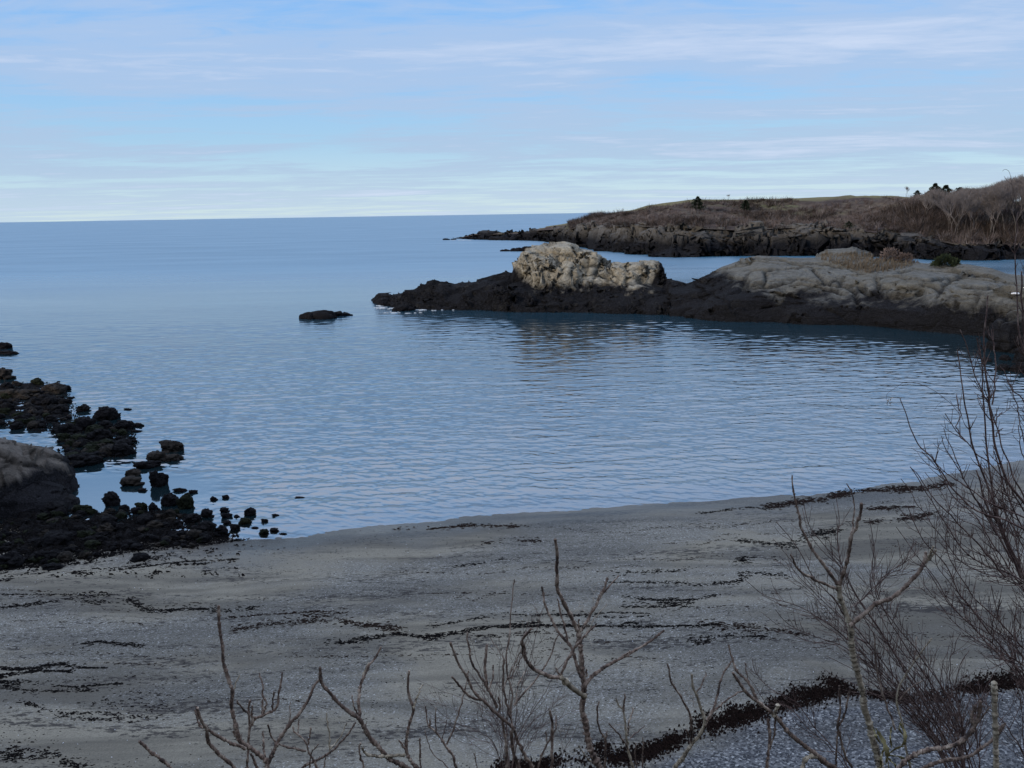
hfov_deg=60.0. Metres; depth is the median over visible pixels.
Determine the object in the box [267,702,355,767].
sumac shrub
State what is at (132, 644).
seaweed
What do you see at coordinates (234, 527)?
shore rock
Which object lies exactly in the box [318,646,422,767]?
sumac shrub
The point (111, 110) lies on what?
sky
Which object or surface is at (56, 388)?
shore rock
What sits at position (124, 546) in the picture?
weedy rock
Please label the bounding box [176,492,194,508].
shore rock
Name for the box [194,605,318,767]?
sumac shrub
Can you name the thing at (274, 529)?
shore rock
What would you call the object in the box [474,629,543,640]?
seaweed
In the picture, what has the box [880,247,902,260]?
bare shrub
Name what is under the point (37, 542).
weedy rock
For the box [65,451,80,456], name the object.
weedy rock
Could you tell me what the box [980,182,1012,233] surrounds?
bare tree
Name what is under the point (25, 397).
weedy rock
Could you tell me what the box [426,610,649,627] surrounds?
seaweed
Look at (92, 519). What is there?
rock ledge
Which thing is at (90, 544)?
weedy rock
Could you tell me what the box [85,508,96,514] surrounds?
weedy rock
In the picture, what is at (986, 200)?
bare tree
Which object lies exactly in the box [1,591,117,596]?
seaweed
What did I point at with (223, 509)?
shore rock
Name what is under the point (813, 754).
sumac shrub
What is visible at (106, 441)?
weedy rock
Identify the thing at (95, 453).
weedy rock
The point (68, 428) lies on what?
weedy rock
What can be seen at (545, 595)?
seaweed
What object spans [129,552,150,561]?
shore rock
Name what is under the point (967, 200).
bare tree
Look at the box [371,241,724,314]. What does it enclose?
rocky outcrop
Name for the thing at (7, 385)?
weedy rock
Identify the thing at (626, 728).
sumac shoot
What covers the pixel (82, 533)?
weedy rock
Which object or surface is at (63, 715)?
seaweed
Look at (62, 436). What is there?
weedy rock
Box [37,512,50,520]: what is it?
weedy rock
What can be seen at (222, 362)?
sea
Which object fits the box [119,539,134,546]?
weedy rock
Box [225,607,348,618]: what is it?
seaweed
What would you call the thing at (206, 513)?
shore rock
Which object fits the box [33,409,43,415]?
weedy rock
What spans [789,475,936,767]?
sumac tree
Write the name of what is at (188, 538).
weedy rock
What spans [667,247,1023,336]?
rock dome
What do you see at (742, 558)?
seaweed
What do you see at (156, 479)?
shore rock
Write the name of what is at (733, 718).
seaweed
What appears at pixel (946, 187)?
evergreen tree
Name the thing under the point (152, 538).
weedy rock
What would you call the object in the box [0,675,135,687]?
seaweed
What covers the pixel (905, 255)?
bare shrub
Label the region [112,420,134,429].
shore rock
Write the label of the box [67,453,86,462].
weedy rock
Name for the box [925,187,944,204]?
bare tree
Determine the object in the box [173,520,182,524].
weedy rock
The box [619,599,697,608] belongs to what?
seaweed
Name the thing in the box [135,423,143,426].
shore rock
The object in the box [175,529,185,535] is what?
weedy rock
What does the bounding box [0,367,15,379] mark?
shore rock
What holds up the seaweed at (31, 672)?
on the beach
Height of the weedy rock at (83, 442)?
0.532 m
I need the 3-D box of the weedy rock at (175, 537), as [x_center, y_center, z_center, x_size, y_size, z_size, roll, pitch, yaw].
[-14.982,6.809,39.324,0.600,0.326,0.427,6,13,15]
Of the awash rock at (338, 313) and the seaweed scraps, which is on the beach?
the seaweed scraps
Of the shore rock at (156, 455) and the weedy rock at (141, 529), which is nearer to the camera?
the weedy rock at (141, 529)
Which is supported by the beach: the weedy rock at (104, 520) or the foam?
the weedy rock at (104, 520)
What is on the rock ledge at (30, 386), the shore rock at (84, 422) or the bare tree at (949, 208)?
the shore rock at (84, 422)
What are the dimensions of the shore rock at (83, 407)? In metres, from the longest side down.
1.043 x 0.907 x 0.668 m
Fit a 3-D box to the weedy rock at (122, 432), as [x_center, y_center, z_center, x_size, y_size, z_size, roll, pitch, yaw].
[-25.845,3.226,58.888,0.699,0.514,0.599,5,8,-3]
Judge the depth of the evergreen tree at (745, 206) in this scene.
354.41 m
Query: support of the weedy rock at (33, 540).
on the beach
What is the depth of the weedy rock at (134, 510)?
42.97 m
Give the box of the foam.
[374,240,470,312]
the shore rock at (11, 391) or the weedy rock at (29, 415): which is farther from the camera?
the shore rock at (11, 391)
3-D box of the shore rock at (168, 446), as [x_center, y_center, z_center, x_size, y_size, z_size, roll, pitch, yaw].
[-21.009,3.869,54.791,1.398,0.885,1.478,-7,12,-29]
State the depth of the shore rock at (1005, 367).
76.76 m
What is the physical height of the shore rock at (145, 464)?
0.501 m
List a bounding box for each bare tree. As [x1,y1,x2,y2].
[918,191,937,208]
[919,194,934,217]
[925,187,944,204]
[933,190,982,236]
[933,193,970,230]
[936,191,951,211]
[944,200,959,230]
[950,186,1000,230]
[950,189,965,231]
[962,190,976,226]
[967,198,981,234]
[973,189,1006,223]
[974,203,985,221]
[975,187,987,219]
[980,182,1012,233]
[981,198,1009,233]
[984,186,1015,237]
[985,184,1011,222]
[994,180,1013,219]
[1002,183,1023,233]
[1003,180,1022,211]
[1004,177,1023,217]
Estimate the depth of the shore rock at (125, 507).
43.50 m
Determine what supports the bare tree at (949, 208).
on the hill
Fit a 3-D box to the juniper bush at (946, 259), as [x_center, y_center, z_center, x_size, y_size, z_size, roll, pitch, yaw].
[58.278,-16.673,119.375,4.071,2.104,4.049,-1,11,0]
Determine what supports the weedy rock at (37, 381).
on the rock ledge at (30, 386)
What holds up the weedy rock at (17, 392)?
on the rock ledge at (30, 386)
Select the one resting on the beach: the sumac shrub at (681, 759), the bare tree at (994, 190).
the sumac shrub at (681, 759)
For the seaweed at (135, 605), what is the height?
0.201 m
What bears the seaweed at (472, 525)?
on the beach
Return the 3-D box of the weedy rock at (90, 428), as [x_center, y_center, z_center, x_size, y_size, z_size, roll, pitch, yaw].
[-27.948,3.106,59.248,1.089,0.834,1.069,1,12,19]
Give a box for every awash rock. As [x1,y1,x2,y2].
[299,310,336,319]
[335,311,352,315]
[392,304,414,310]
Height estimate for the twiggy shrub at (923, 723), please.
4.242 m
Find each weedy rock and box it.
[0,382,13,388]
[0,393,11,398]
[0,402,14,409]
[0,407,11,414]
[0,546,11,551]
[8,422,23,429]
[11,412,23,416]
[14,390,30,397]
[14,415,28,420]
[19,395,30,399]
[24,413,32,417]
[24,417,36,423]
[26,421,39,428]
[26,537,36,542]
[30,377,44,384]
[31,556,44,563]
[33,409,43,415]
[33,420,47,423]
[33,550,54,559]
[34,537,41,547]
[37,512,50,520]
[41,397,57,405]
[45,415,56,420]
[48,405,68,413]
[50,511,65,517]
[50,549,60,555]
[53,507,67,515]
[54,423,78,433]
[56,433,70,440]
[57,398,72,403]
[57,551,73,562]
[64,449,80,454]
[65,440,74,445]
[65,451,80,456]
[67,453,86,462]
[70,433,86,439]
[70,461,86,467]
[71,442,80,447]
[74,510,86,515]
[76,439,90,446]
[77,530,89,537]
[77,551,92,558]
[80,451,101,456]
[82,444,99,450]
[83,432,95,440]
[83,455,98,465]
[84,540,101,549]
[85,424,103,432]
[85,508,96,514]
[86,530,95,535]
[93,552,100,556]
[95,455,103,463]
[96,522,115,531]
[98,438,112,443]
[98,446,111,455]
[99,517,117,523]
[104,508,115,513]
[112,438,133,444]
[115,511,126,518]
[117,429,127,435]
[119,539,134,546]
[120,544,128,549]
[130,543,143,550]
[131,507,141,513]
[136,513,153,524]
[137,527,144,532]
[142,533,149,540]
[145,520,162,528]
[149,534,157,542]
[159,537,170,542]
[160,509,176,518]
[160,539,168,545]
[169,534,179,539]
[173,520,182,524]
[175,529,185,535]
[183,513,201,522]
[185,535,194,540]
[186,529,201,538]
[195,534,211,542]
[197,525,206,531]
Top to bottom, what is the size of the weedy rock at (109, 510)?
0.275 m
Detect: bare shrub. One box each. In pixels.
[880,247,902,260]
[896,252,914,262]
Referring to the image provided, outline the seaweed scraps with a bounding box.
[0,523,1023,767]
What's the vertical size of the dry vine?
0.532 m
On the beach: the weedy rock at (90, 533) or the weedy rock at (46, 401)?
the weedy rock at (90, 533)
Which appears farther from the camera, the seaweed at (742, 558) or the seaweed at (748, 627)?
the seaweed at (742, 558)
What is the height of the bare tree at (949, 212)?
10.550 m
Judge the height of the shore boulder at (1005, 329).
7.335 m
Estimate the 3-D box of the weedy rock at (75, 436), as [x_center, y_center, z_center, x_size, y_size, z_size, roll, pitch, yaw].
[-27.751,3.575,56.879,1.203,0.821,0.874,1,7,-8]
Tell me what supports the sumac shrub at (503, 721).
on the beach
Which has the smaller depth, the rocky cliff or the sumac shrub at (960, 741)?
the sumac shrub at (960, 741)
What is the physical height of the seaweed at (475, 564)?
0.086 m
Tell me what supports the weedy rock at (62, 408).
on the rock ledge at (30, 386)
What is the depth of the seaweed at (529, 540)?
37.96 m
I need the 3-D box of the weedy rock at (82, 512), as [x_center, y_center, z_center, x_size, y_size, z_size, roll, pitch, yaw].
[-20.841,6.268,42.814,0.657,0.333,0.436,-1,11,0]
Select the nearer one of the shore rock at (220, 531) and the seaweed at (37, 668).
the seaweed at (37, 668)
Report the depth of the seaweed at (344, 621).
29.84 m
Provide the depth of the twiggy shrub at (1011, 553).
5.00 m
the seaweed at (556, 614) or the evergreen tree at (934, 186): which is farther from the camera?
the evergreen tree at (934, 186)
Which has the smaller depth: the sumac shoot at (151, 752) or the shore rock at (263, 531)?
the sumac shoot at (151, 752)
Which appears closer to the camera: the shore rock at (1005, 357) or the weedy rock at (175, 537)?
the weedy rock at (175, 537)
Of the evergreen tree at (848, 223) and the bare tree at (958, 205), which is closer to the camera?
the bare tree at (958, 205)
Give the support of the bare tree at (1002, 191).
on the hill
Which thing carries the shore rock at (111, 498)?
on the beach
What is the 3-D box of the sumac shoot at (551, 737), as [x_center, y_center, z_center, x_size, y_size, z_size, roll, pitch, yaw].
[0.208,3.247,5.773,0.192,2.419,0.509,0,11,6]
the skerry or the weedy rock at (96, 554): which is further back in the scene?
the skerry
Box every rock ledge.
[0,382,126,445]
[2,510,189,557]
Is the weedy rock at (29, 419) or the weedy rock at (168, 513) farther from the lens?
the weedy rock at (29, 419)
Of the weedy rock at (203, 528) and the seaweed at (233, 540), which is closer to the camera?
the seaweed at (233, 540)
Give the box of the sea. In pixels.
[0,212,1023,522]
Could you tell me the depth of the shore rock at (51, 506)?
43.15 m
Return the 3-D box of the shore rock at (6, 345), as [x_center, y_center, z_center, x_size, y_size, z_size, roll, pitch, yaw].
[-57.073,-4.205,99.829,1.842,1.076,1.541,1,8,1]
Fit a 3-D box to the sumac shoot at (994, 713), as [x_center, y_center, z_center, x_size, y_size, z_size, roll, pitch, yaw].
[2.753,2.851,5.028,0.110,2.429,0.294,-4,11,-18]
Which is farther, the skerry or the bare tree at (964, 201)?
the skerry
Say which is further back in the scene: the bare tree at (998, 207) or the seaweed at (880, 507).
the bare tree at (998, 207)
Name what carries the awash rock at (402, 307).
in the sea
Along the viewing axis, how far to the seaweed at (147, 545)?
39.59 m
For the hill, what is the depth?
336.18 m
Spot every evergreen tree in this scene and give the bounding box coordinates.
[690,196,704,209]
[740,200,752,211]
[842,221,853,228]
[929,183,940,192]
[941,185,951,192]
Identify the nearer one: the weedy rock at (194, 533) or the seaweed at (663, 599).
the seaweed at (663, 599)
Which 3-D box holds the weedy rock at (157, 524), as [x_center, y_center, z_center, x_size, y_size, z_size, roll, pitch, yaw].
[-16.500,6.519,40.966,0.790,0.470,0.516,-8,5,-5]
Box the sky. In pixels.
[0,0,1023,221]
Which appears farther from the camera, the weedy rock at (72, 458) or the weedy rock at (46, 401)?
the weedy rock at (46, 401)
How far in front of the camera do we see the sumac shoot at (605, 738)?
5.73 m
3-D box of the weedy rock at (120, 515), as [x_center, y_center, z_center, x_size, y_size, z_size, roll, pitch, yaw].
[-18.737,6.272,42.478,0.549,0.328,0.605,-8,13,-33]
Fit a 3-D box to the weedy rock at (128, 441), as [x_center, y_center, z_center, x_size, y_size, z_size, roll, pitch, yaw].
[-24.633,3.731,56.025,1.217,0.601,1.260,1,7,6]
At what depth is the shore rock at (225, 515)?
42.23 m
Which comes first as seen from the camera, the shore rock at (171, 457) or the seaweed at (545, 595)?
the seaweed at (545, 595)
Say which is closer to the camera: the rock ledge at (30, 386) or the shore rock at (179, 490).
the shore rock at (179, 490)
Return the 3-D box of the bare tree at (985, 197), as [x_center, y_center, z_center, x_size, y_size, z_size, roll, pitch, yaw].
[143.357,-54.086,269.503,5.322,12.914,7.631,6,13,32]
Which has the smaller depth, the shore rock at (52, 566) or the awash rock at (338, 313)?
the shore rock at (52, 566)
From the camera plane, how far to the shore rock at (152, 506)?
43.51 m
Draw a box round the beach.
[0,442,1023,767]
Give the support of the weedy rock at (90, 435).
on the rock ledge at (30, 386)
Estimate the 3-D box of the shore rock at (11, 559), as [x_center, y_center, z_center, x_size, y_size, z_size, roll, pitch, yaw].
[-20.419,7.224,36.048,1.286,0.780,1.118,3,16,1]
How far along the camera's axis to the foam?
133.65 m
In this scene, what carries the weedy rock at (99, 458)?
on the beach
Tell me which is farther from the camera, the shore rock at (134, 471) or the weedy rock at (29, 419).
the weedy rock at (29, 419)
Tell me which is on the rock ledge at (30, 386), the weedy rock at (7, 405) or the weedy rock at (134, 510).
the weedy rock at (7, 405)
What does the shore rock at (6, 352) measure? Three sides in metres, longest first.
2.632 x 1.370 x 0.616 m
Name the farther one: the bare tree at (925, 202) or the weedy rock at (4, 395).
the bare tree at (925, 202)
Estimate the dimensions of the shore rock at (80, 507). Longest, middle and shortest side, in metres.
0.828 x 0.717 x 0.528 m
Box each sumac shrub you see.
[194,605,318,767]
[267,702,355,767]
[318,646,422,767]
[418,673,477,767]
[449,579,559,767]
[667,661,742,767]
[728,644,837,767]
[896,700,1005,767]
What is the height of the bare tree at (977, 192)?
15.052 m
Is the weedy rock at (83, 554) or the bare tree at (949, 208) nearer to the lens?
the weedy rock at (83, 554)
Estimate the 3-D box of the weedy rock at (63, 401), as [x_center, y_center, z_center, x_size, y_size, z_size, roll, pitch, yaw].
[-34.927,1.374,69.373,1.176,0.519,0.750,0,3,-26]
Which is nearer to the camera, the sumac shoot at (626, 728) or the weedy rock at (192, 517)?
the sumac shoot at (626, 728)
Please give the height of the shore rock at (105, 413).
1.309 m
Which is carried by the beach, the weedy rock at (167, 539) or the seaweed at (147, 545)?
the weedy rock at (167, 539)
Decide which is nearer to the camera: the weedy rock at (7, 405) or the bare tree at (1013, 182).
the weedy rock at (7, 405)
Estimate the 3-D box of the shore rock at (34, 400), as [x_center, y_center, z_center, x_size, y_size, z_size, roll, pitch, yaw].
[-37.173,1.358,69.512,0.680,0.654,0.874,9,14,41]
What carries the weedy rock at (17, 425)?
on the rock ledge at (30, 386)
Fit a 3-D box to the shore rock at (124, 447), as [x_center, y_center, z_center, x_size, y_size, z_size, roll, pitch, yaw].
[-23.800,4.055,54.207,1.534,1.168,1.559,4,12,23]
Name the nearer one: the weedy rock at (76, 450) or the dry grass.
the weedy rock at (76, 450)
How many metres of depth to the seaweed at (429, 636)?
28.85 m
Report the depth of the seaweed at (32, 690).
25.56 m
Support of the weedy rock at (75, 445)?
on the rock ledge at (30, 386)
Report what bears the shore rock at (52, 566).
on the beach
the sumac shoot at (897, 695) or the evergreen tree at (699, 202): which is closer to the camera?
the sumac shoot at (897, 695)
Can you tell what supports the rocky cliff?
on the hill
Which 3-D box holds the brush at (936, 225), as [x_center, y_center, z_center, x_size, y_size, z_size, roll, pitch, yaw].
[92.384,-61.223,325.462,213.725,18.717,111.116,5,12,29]
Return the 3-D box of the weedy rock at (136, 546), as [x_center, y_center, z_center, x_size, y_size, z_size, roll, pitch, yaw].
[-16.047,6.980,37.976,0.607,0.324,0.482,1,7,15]
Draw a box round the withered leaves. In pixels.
[873,722,911,767]
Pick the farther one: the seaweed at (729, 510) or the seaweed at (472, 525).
the seaweed at (729, 510)
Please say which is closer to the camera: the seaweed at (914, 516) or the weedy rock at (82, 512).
the seaweed at (914, 516)
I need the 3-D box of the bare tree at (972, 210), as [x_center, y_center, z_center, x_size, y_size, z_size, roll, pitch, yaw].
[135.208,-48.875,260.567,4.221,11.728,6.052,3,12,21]
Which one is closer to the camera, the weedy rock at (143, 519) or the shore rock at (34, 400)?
the weedy rock at (143, 519)
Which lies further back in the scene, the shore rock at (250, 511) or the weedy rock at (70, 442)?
the weedy rock at (70, 442)
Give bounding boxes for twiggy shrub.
[413,601,586,767]
[745,498,985,767]
[896,451,1023,767]
[900,169,1023,578]
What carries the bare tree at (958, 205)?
on the hill
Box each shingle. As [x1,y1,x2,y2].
[461,676,1023,767]
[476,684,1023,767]
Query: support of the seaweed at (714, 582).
on the beach
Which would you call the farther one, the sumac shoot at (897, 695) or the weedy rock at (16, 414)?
the weedy rock at (16, 414)
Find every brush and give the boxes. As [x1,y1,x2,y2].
[566,196,1023,246]
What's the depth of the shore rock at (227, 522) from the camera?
41.35 m
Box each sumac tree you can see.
[519,538,664,767]
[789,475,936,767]
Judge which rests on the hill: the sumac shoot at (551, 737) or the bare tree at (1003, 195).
the bare tree at (1003, 195)
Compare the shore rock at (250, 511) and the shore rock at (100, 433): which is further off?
the shore rock at (100, 433)
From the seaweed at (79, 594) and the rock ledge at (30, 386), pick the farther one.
the rock ledge at (30, 386)
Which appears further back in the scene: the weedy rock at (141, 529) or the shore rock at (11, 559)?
the weedy rock at (141, 529)
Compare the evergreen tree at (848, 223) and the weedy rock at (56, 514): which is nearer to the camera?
the weedy rock at (56, 514)
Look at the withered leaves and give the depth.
5.36 m
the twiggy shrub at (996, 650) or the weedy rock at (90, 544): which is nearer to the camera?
the twiggy shrub at (996, 650)
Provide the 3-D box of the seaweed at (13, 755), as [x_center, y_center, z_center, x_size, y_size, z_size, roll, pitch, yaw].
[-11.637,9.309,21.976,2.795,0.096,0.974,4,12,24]
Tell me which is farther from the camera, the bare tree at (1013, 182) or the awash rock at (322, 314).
the bare tree at (1013, 182)
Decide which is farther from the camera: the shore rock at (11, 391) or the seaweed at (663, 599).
the shore rock at (11, 391)
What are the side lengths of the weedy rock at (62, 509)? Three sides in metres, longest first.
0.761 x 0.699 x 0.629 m
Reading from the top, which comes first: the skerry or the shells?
the skerry
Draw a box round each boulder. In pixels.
[0,437,79,517]
[985,309,1022,352]
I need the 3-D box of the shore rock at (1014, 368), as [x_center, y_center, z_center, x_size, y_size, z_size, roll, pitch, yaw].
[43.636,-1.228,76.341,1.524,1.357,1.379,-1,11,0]
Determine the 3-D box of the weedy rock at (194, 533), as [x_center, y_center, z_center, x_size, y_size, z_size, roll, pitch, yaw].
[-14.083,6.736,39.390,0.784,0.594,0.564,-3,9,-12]
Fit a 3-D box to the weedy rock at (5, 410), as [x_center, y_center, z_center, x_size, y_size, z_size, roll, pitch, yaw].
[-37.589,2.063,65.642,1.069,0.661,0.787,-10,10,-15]
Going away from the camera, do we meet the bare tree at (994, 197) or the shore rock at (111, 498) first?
the shore rock at (111, 498)
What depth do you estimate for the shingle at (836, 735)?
21.51 m
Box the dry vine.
[886,382,982,472]
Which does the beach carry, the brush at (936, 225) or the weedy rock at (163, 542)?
the weedy rock at (163, 542)
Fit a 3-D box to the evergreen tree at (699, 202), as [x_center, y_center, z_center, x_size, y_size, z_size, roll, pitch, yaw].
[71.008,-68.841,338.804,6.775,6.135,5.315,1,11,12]
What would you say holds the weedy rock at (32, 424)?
on the rock ledge at (30, 386)
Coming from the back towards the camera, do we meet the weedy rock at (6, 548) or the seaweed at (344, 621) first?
the weedy rock at (6, 548)
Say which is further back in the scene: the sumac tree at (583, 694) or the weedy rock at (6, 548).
the weedy rock at (6, 548)
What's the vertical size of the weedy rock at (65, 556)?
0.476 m
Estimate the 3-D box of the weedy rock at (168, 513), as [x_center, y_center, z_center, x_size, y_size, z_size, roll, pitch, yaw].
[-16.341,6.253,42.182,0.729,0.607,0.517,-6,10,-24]
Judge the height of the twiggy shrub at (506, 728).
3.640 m
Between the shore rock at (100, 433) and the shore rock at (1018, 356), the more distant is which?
the shore rock at (1018, 356)
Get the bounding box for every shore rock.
[0,342,12,349]
[0,350,17,354]
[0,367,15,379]
[0,389,39,397]
[0,551,27,569]
[31,397,43,403]
[40,501,69,511]
[41,382,66,394]
[41,528,74,547]
[41,562,64,569]
[73,504,91,511]
[75,416,95,429]
[76,404,90,411]
[92,406,120,420]
[92,428,113,440]
[97,420,112,428]
[101,491,120,506]
[111,440,136,455]
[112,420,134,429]
[118,504,129,510]
[119,475,144,485]
[124,468,140,475]
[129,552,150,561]
[132,460,161,468]
[134,502,147,510]
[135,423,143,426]
[146,450,165,460]
[148,502,157,509]
[149,470,168,486]
[159,440,183,452]
[160,492,178,506]
[162,454,183,461]
[172,488,187,491]
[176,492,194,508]
[199,521,216,530]
[200,508,214,519]
[213,525,227,537]
[219,507,229,511]
[221,513,232,519]
[223,520,231,525]
[229,524,240,531]
[238,517,251,525]
[244,507,256,515]
[258,529,268,534]
[270,527,278,531]
[994,364,1009,370]
[998,354,1011,360]
[1009,362,1023,372]
[1012,347,1023,363]
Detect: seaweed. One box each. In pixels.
[0,382,244,578]
[0,661,107,674]
[0,669,75,678]
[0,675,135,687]
[0,682,97,693]
[0,741,93,767]
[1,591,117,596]
[1,595,263,613]
[3,487,1023,708]
[16,700,157,722]
[65,558,238,573]
[72,640,153,648]
[77,691,174,717]
[202,537,247,545]
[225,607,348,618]
[229,610,406,634]
[324,619,723,645]
[394,522,519,529]
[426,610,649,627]
[451,557,507,567]
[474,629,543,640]
[481,537,541,544]
[490,668,1023,767]
[607,570,789,586]
[612,556,782,575]
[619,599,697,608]
[622,594,720,604]
[686,630,773,645]
[695,506,769,513]
[697,619,813,635]
[737,528,843,549]
[760,481,955,510]
[863,510,940,524]
[866,505,918,511]
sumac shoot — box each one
[138,740,172,767]
[538,710,557,767]
[550,701,607,767]
[608,694,644,767]
[835,685,852,767]
[873,632,931,767]
[989,681,1005,767]
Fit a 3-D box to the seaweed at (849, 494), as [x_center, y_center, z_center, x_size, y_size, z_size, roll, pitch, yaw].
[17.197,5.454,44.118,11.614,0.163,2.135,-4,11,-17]
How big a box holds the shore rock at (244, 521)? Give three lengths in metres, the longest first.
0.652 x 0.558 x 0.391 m
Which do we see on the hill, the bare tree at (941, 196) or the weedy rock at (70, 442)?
the bare tree at (941, 196)
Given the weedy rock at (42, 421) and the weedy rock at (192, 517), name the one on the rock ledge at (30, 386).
the weedy rock at (42, 421)
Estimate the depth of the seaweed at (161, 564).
36.12 m
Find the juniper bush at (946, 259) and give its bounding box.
[929,253,960,266]
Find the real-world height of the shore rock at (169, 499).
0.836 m
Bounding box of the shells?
[8,524,1021,766]
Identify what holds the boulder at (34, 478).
on the beach
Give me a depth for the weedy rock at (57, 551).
37.13 m
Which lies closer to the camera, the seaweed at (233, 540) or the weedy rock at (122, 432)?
the seaweed at (233, 540)
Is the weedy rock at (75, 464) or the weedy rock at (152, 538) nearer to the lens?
the weedy rock at (152, 538)
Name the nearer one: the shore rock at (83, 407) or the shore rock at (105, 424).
the shore rock at (105, 424)
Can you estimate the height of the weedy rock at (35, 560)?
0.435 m
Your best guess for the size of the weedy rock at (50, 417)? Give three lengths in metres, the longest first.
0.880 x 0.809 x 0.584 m
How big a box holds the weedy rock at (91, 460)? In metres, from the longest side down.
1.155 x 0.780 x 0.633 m
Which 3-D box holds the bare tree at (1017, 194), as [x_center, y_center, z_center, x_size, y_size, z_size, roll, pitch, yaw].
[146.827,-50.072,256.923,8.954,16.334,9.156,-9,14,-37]
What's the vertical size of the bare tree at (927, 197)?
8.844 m
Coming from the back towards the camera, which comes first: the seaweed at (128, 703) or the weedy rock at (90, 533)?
the weedy rock at (90, 533)
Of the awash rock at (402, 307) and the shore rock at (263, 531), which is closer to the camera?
the shore rock at (263, 531)
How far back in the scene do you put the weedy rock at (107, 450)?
53.53 m
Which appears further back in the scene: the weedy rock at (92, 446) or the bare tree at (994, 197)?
the bare tree at (994, 197)
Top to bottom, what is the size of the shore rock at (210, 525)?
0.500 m
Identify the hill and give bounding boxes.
[462,195,1023,247]
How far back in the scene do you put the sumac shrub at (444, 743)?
6.23 m
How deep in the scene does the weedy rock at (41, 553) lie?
36.40 m
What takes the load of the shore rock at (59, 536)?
on the beach
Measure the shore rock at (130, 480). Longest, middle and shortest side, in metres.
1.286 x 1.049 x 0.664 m
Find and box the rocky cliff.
[456,220,1023,260]
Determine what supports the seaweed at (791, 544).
on the beach
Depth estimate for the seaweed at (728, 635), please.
27.88 m
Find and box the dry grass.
[821,250,918,272]
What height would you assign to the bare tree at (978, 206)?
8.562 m
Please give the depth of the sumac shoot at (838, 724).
5.39 m
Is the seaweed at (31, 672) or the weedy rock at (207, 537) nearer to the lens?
the seaweed at (31, 672)
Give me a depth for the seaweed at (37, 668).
26.95 m
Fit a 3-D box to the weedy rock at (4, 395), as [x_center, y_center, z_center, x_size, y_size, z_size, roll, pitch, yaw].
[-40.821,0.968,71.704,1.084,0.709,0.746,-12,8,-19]
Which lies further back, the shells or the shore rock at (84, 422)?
the shore rock at (84, 422)
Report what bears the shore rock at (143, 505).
on the beach
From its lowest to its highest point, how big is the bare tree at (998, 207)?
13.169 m
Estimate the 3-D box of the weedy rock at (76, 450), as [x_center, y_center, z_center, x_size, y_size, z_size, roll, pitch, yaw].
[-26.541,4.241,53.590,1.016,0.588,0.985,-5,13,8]
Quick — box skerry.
[510,246,531,250]
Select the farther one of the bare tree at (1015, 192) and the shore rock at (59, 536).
the bare tree at (1015, 192)

